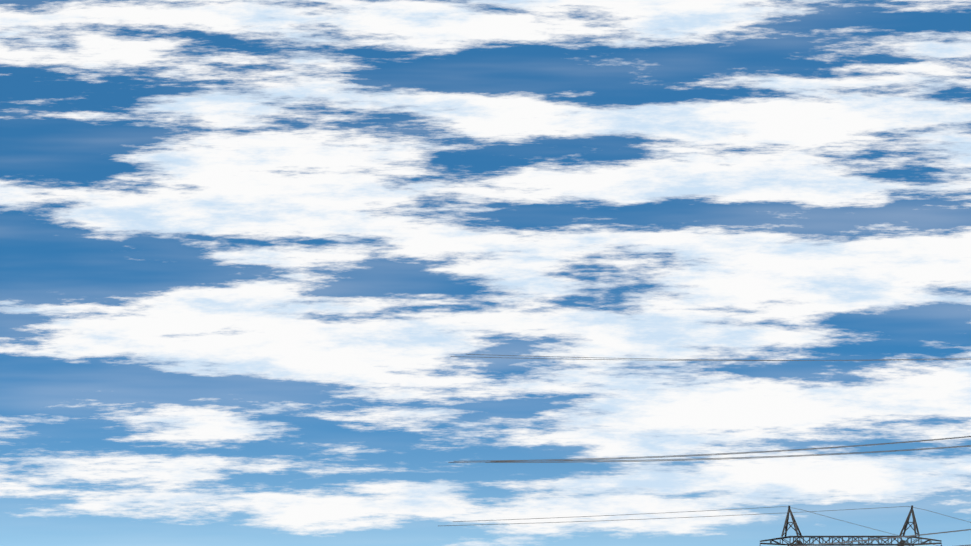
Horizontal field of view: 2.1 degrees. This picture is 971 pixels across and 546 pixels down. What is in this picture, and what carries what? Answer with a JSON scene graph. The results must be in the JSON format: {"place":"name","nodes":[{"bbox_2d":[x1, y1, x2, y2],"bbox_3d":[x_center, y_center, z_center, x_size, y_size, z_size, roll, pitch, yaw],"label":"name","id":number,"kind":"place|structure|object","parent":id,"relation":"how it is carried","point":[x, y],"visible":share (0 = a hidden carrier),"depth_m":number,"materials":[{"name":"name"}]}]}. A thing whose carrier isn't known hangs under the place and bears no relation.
{"place":"outdoors","nodes":[
{"label":"outdoors","id":0,"kind":"place"},
{"bbox_2d":[0,0,970,545],"label":"sky","id":1,"kind":"structure","parent":0,"point":[248,248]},
{"bbox_3d":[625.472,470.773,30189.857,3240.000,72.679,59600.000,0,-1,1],"label":"terrain","id":2,"kind":"structure","parent":0,"visible":0},
{"bbox_2d":[760,505,941,545],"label":"pylon","id":3,"kind":"object","parent":2,"relation":"on","point":[799,542],"visible":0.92,"depth_m":2613.62,"materials":[{"name":"metal"}]},
{"bbox_2d":[445,354,970,545],"bbox_3d":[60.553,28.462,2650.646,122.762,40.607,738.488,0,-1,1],"label":"conductors","id":4,"kind":"object","parent":3,"relation":"attached to","point":[527,461],"visible":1,"depth_m":2425.19,"materials":[{"name":"grey"}]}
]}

